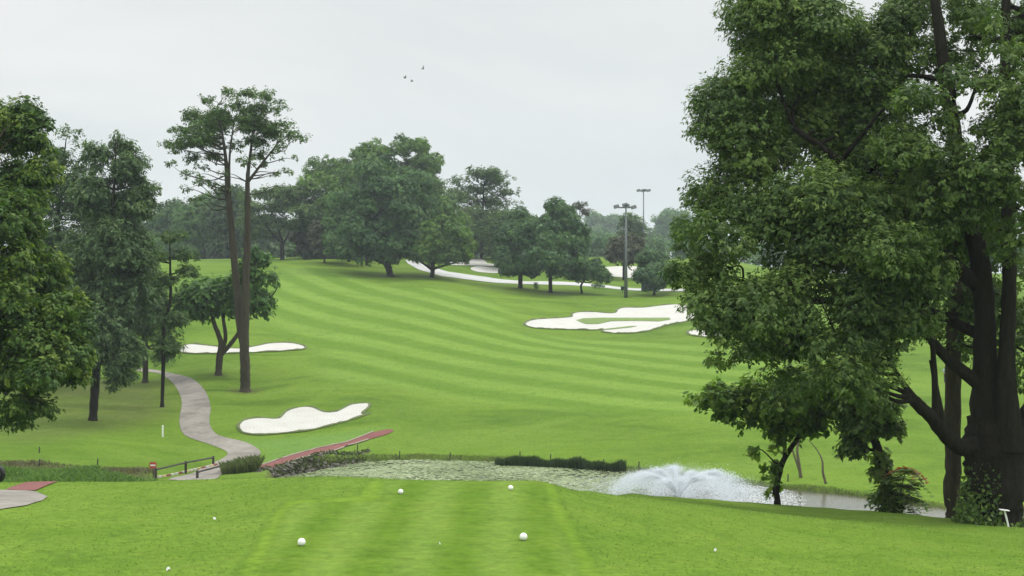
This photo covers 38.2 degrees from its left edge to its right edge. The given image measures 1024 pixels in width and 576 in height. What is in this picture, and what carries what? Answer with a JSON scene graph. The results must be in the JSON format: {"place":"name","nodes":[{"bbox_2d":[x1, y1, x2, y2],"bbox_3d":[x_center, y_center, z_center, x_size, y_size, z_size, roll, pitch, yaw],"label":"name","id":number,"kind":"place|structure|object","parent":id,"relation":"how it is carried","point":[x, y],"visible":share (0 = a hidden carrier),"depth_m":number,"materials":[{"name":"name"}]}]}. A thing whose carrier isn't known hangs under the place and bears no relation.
{"place":"outdoors","nodes":[
{"label":"outdoors","id":0,"kind":"place"},
{"bbox_2d":[7,481,56,489],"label":"red path","id":1,"kind":"structure","parent":0,"point":[31,485],"depth_m":36.79,"materials":[{"name":"red brick"}]},
{"bbox_2d":[137,368,259,479],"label":"cart path","id":2,"kind":"structure","parent":0,"point":[194,416],"depth_m":121.75,"materials":[{"name":"concrete"}]},
{"bbox_2d":[217,453,265,474],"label":"shaggy grass","id":3,"kind":"structure","parent":0,"point":[250,463],"depth_m":98.43,"materials":[{"name":"green plant"}]},
{"bbox_2d":[0,256,1023,575],"bbox_3d":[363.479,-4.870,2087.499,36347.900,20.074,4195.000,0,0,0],"label":"ground","id":4,"kind":"structure","parent":0,"point":[422,362],"depth_m":110.55,"materials":[{"name":"green plant"}]},
{"bbox_2d":[0,466,5,481],"bbox_3d":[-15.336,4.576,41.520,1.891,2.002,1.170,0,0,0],"label":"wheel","id":5,"kind":"object","parent":4,"relation":"on","point":[2,473],"visible":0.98,"depth_m":41.96,"materials":[{"name":"black rubber"}]},
{"bbox_2d":[0,490,46,508],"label":"cart apron","id":6,"kind":"object","parent":4,"relation":"on","point":[11,498],"visible":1,"depth_m":32.48,"materials":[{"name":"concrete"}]},
{"bbox_2d":[0,93,101,434],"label":"leafy tree","id":7,"kind":"object","parent":4,"relation":"on","point":[52,351],"visible":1,"depth_m":58.72,"materials":[{"name":"green plant"}]},
{"bbox_2d":[31,123,97,322],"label":"airy tree","id":8,"kind":"object","parent":4,"relation":"on","point":[59,211],"visible":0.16,"depth_m":141.21,"materials":[{"name":"green plant"}]},
{"bbox_2d":[0,464,157,481],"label":"ditch weeds","id":9,"kind":"object","parent":4,"relation":"on","point":[86,473],"visible":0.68,"depth_m":91.44,"materials":[{"name":"green plant"}]},
{"bbox_2d":[0,459,158,478],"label":"dry scrub","id":10,"kind":"object","parent":4,"relation":"on","point":[140,470],"visible":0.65,"depth_m":98.86,"materials":[{"name":"plant"}]},
{"bbox_2d":[53,129,163,420],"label":"drooping tree","id":11,"kind":"object","parent":4,"relation":"on","point":[113,253],"visible":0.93,"depth_m":120.84,"materials":[{"name":"green plant"}]},
{"bbox_2d":[149,462,156,476],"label":"warning sign","id":12,"kind":"object","parent":4,"relation":"on","point":[152,465],"visible":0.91,"depth_m":96.50,"materials":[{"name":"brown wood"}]},
{"bbox_2d":[128,228,187,382],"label":"feathery tree","id":13,"kind":"object","parent":4,"relation":"on","point":[144,328],"visible":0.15,"depth_m":149.57,"materials":[{"name":"green plant"}]},
{"bbox_2d":[144,197,193,259],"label":"hill tree","id":14,"kind":"object","parent":4,"relation":"on","point":[162,224],"visible":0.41,"depth_m":384.22,"materials":[{"name":"green plant"}]},
{"bbox_2d":[145,229,203,406],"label":"slim tree","id":15,"kind":"object","parent":4,"relation":"on","point":[166,345],"visible":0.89,"depth_m":131.74,"materials":[{"name":"green plant"}]},
{"bbox_2d":[154,456,223,478],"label":"footbridge","id":16,"kind":"object","parent":4,"relation":"on","point":[185,471],"visible":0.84,"depth_m":99.02,"materials":[{"name":"brown wood"}]},
{"bbox_2d":[170,190,217,258],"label":"hill tree","id":17,"kind":"object","parent":4,"relation":"on","point":[185,217],"visible":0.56,"depth_m":356.48,"materials":[{"name":"green plant"}]},
{"bbox_2d":[133,222,292,259],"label":"wood","id":18,"kind":"object","parent":4,"relation":"on","point":[263,245],"visible":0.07,"depth_m":389.68,"materials":[{"name":"green plant"}]},
{"bbox_2d":[166,244,282,375],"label":"branching tree","id":19,"kind":"object","parent":4,"relation":"on","point":[195,298],"visible":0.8,"depth_m":149.17,"materials":[{"name":"green plant"}]},
{"bbox_2d":[196,183,262,258],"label":"hill tree","id":20,"kind":"object","parent":4,"relation":"on","point":[217,221],"visible":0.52,"depth_m":347.71,"materials":[{"name":"green plant"}]},
{"bbox_2d":[156,85,312,392],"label":"umbrella tree","id":21,"kind":"object","parent":4,"relation":"on","point":[207,126],"visible":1,"depth_m":141.69,"materials":[{"name":"green plant"}]},
{"bbox_2d":[180,341,306,353],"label":"sand bunker","id":22,"kind":"object","parent":4,"relation":"on","point":[196,348],"visible":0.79,"depth_m":168.57},
{"bbox_2d":[234,183,325,259],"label":"spreading tree","id":23,"kind":"object","parent":4,"relation":"on","point":[279,201],"visible":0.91,"depth_m":298.75,"materials":[{"name":"green plant"}]},
{"bbox_2d":[284,216,300,257],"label":"wood","id":24,"kind":"object","parent":4,"relation":"on","point":[289,254],"depth_m":351.20,"materials":[{"name":"green plant"}]},
{"bbox_2d":[298,538,305,545],"bbox_3d":[-3.545,4.338,24.919,0.136,0.248,0.136,0,0,0],"label":"tee marker","id":25,"kind":"object","parent":4,"relation":"on","point":[301,541],"visible":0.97,"depth_m":24.87,"materials":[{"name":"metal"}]},
{"bbox_2d":[236,402,371,434],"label":"sand bunker","id":26,"kind":"object","parent":4,"relation":"on","point":[299,419],"visible":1,"depth_m":123.85},
{"bbox_2d":[286,214,322,257],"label":"hill tree","id":27,"kind":"object","parent":4,"relation":"on","point":[298,239],"visible":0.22,"depth_m":305.77,"materials":[{"name":"green plant"}]},
{"bbox_2d":[255,447,370,477],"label":"rock wall","id":28,"kind":"structure","parent":4,"relation":"on","point":[289,468],"depth_m":104.46,"materials":[{"name":"grey stone"}]},
{"bbox_2d":[306,219,331,262],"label":"hill tree","id":29,"kind":"object","parent":4,"relation":"on","point":[315,237],"visible":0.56,"depth_m":282.53,"materials":[{"name":"green plant"}]},
{"bbox_2d":[260,429,392,468],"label":"red walkway","id":30,"kind":"structure","parent":4,"relation":"on","point":[350,442],"depth_m":111.07,"materials":[{"name":"red brick"}]},
{"bbox_2d":[295,146,370,219],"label":"hill tree","id":31,"kind":"object","parent":4,"relation":"on","point":[329,177],"visible":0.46,"depth_m":301.75,"materials":[{"name":"green plant"}]},
{"bbox_2d":[303,251,364,259],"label":"clipped hedge","id":32,"kind":"object","parent":4,"relation":"on","point":[309,255],"visible":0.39,"depth_m":294.87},
{"bbox_2d":[319,184,367,265],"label":"hill tree","id":33,"kind":"object","parent":4,"relation":"on","point":[331,218],"visible":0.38,"depth_m":282.15,"materials":[{"name":"green plant"}]},
{"bbox_2d":[332,151,443,276],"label":"hill tree","id":34,"kind":"object","parent":4,"relation":"on","point":[393,201],"visible":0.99,"depth_m":264.60,"materials":[{"name":"green plant"}]},
{"bbox_2d":[351,132,448,203],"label":"hill tree","id":35,"kind":"object","parent":4,"relation":"on","point":[425,160],"visible":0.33,"depth_m":304.98,"materials":[{"name":"green plant"}]},
{"bbox_2d":[404,195,479,277],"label":"hill tree","id":36,"kind":"object","parent":4,"relation":"on","point":[446,239],"visible":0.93,"depth_m":264.05,"materials":[{"name":"green plant"}]},
{"bbox_2d":[455,205,482,264],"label":"tree","id":37,"kind":"object","parent":4,"relation":"on","point":[465,209],"visible":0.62,"depth_m":314.53,"materials":[{"name":"plant"}]},
{"bbox_2d":[450,258,493,265],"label":"sand bunker","id":38,"kind":"object","parent":4,"relation":"on","point":[477,261],"visible":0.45,"depth_m":322.48},
{"bbox_2d":[443,164,524,258],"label":"layered tree","id":39,"kind":"object","parent":4,"relation":"on","point":[491,175],"visible":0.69,"depth_m":333.78,"materials":[{"name":"green plant"}]},
{"bbox_2d":[470,266,500,272],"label":"sand bunker","id":40,"kind":"object","parent":4,"relation":"on","point":[485,269],"visible":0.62,"depth_m":312.37},
{"bbox_2d":[476,207,536,257],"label":"hill tree","id":41,"kind":"object","parent":4,"relation":"on","point":[490,231],"visible":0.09,"depth_m":316.81,"materials":[{"name":"green plant"}]},
{"bbox_2d":[0,476,1023,575],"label":"turf blades","id":42,"kind":"object","parent":4,"relation":"on","point":[784,513],"visible":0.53,"depth_m":30.22,"materials":[{"name":"green plant"}]},
{"bbox_2d":[491,205,541,287],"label":"hill tree","id":43,"kind":"object","parent":4,"relation":"on","point":[506,249],"visible":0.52,"depth_m":260.22,"materials":[{"name":"green plant"}]},
{"bbox_2d":[520,533,526,540],"bbox_3d":[0.198,4.331,25.419,0.136,0.248,0.136,0,0,0],"label":"tee marker","id":44,"kind":"object","parent":4,"relation":"on","point":[523,536],"visible":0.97,"depth_m":25.37,"materials":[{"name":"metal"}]},
{"bbox_2d":[513,196,591,292],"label":"hill tree","id":45,"kind":"object","parent":4,"relation":"on","point":[554,239],"visible":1,"depth_m":253.44,"materials":[{"name":"green plant"}]},
{"bbox_2d":[572,201,591,254],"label":"wispy tree","id":46,"kind":"object","parent":4,"relation":"on","point":[584,211],"visible":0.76,"depth_m":299.57,"materials":[{"name":"green plant"}]},
{"bbox_2d":[563,257,613,292],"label":"tree","id":47,"kind":"object","parent":4,"relation":"on","point":[596,270],"visible":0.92,"depth_m":253.32,"materials":[{"name":"green plant"}]},
{"bbox_2d":[591,282,604,287],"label":"bush","id":48,"kind":"object","parent":4,"relation":"on","point":[598,285],"visible":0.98,"depth_m":269.07,"materials":[{"name":"green plant"}]},
{"bbox_2d":[585,228,617,254],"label":"hill tree","id":49,"kind":"object","parent":4,"relation":"on","point":[605,232],"visible":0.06,"depth_m":678.91,"materials":[{"name":"green plant"}]},
{"bbox_2d":[581,209,623,233],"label":"hill tree","id":50,"kind":"object","parent":4,"relation":"on","point":[595,221],"visible":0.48,"depth_m":976.57,"materials":[{"name":"green plant"}]},
{"bbox_2d":[272,452,944,507],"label":"bank grass","id":51,"kind":"structure","parent":4,"relation":"on","point":[497,457],"depth_m":106.52,"materials":[{"name":"green plant"}]},
{"bbox_2d":[523,304,694,332],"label":"sand bunker","id":52,"kind":"object","parent":4,"relation":"on","point":[633,319],"visible":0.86,"depth_m":217.36},
{"bbox_2d":[605,266,638,277],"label":"sand bunker","id":53,"kind":"object","parent":4,"relation":"on","point":[616,271],"visible":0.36,"depth_m":313.53},
{"bbox_2d":[613,203,636,297],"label":"lamp mast","id":54,"kind":"object","parent":4,"relation":"on","point":[625,205],"visible":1,"depth_m":249.79,"materials":[{"name":"metal"}]},
{"bbox_2d":[601,232,649,279],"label":"hill tree","id":55,"kind":"object","parent":4,"relation":"on","point":[615,247],"visible":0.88,"depth_m":298.39,"materials":[{"name":"green plant"}]},
{"bbox_2d":[616,212,649,237],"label":"airy tree","id":56,"kind":"object","parent":4,"relation":"on","point":[635,224],"visible":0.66,"depth_m":398.72,"materials":[{"name":"green plant"}]},
{"bbox_2d":[636,189,650,247],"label":"lamp mast","id":57,"kind":"object","parent":4,"relation":"on","point":[643,190],"visible":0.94,"depth_m":359.78,"materials":[{"name":"metal"}]},
{"bbox_2d":[631,247,679,294],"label":"tree","id":58,"kind":"object","parent":4,"relation":"on","point":[650,263],"visible":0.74,"depth_m":254.62,"materials":[{"name":"green plant"}]},
{"bbox_2d":[645,227,667,249],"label":"hill tree","id":59,"kind":"object","parent":4,"relation":"on","point":[650,235],"visible":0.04,"depth_m":636.80,"materials":[{"name":"green plant"}]},
{"bbox_2d":[646,207,692,254],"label":"hill tree","id":60,"kind":"object","parent":4,"relation":"on","point":[663,219],"visible":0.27,"depth_m":797.25,"materials":[{"name":"green plant"}]},
{"bbox_2d":[686,329,721,336],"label":"sand bunker","id":61,"kind":"object","parent":4,"relation":"on","point":[692,332],"visible":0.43,"depth_m":196.50},
{"bbox_2d":[475,233,1023,269],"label":"wood","id":62,"kind":"object","parent":4,"relation":"on","point":[601,242],"visible":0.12,"depth_m":474.34,"materials":[{"name":"green plant"}]},
{"bbox_2d":[681,358,843,504],"bbox_3d":[9.213,5.034,52.066,6.647,5.671,3.195,0,0,0],"label":"young tree","id":63,"kind":"object","parent":4,"relation":"on","point":[783,423],"visible":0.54,"depth_m":51.62,"materials":[{"name":"green plant"}]},
{"bbox_2d":[791,442,802,477],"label":"dead sapling","id":64,"kind":"object","parent":4,"relation":"on","point":[797,462],"visible":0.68,"depth_m":97.49,"materials":[{"name":"brown wood"}]},
{"bbox_2d":[809,441,826,483],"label":"dead sapling","id":65,"kind":"object","parent":4,"relation":"on","point":[823,476],"visible":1,"depth_m":95.41,"materials":[{"name":"brown wood"}]},
{"bbox_2d":[657,0,1023,526],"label":"broad tree","id":66,"kind":"object","parent":4,"relation":"on","point":[879,240],"visible":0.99,"depth_m":44.40,"materials":[{"name":"green plant"}]},
{"bbox_2d":[948,464,1023,527],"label":"ivy","id":67,"kind":"object","parent":66,"relation":"attached to","point":[965,515],"visible":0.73,"depth_m":45.24,"materials":[{"name":"green plant"}]},
{"bbox_2d":[824,387,907,513],"bbox_3d":[12.206,5.598,51.030,2.905,5.047,2.192,0,0,0],"label":"creeper clad tree","id":68,"kind":"object","parent":4,"relation":"on","point":[857,432],"visible":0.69,"depth_m":50.69,"materials":[{"name":"green plant"}]},
{"bbox_2d":[864,466,934,514],"bbox_3d":[13.143,6.903,50.144,2.393,1.690,2.245,0,0,0],"label":"shrub","id":69,"kind":"object","parent":4,"relation":"on","point":[901,497],"visible":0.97,"depth_m":49.99,"materials":[{"name":"green plant"}]},
{"bbox_2d":[937,188,1000,517],"bbox_3d":[14.581,2.053,48.484,3.260,11.542,3.284,0,0,-34],"label":"slender tree","id":70,"kind":"object","parent":4,"relation":"on","point":[953,466],"visible":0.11,"depth_m":48.29,"materials":[{"name":"brown plant"}]},
{"bbox_2d":[999,509,1009,526],"bbox_3d":[14.397,6.750,43.210,0.306,0.584,0.160,0,0,0],"label":"sign","id":71,"kind":"object","parent":4,"relation":"on","point":[1005,514],"visible":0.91,"depth_m":43.21,"materials":[{"name":"white metal"}]},
{"bbox_2d":[0,0,1023,273],"label":"sky","id":72,"kind":"structure","parent":0,"point":[577,100],"materials":[{"name":"white"}]},
{"bbox_2d":[406,260,684,290],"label":"hill path","id":73,"kind":"structure","parent":0,"point":[422,267],"depth_m":278.30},
{"bbox_2d":[285,459,1023,517],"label":"pond water","id":74,"kind":"structure","parent":0,"point":[826,500],"depth_m":92.66,"materials":[{"name":"grey liquid"}]},
{"bbox_2d":[276,459,669,495],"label":"floating weed","id":75,"kind":"object","parent":74,"relation":"on","point":[436,467],"visible":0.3,"depth_m":103.16,"materials":[{"name":"green plant"}]},
{"bbox_2d":[494,454,626,471],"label":"reed bed","id":76,"kind":"object","parent":74,"relation":"on","point":[578,462],"visible":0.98,"depth_m":106.23,"materials":[{"name":"green plant"}]},
{"bbox_2d":[571,462,782,504],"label":"fountain","id":77,"kind":"object","parent":74,"relation":"in","point":[678,484],"visible":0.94,"depth_m":91.00,"materials":[{"name":"white liquid"}]},
{"bbox_2d":[555,477,803,505],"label":"foam","id":78,"kind":"object","parent":74,"relation":"on","point":[701,497],"visible":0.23,"depth_m":93.27,"materials":[{"name":"white"}]}
]}

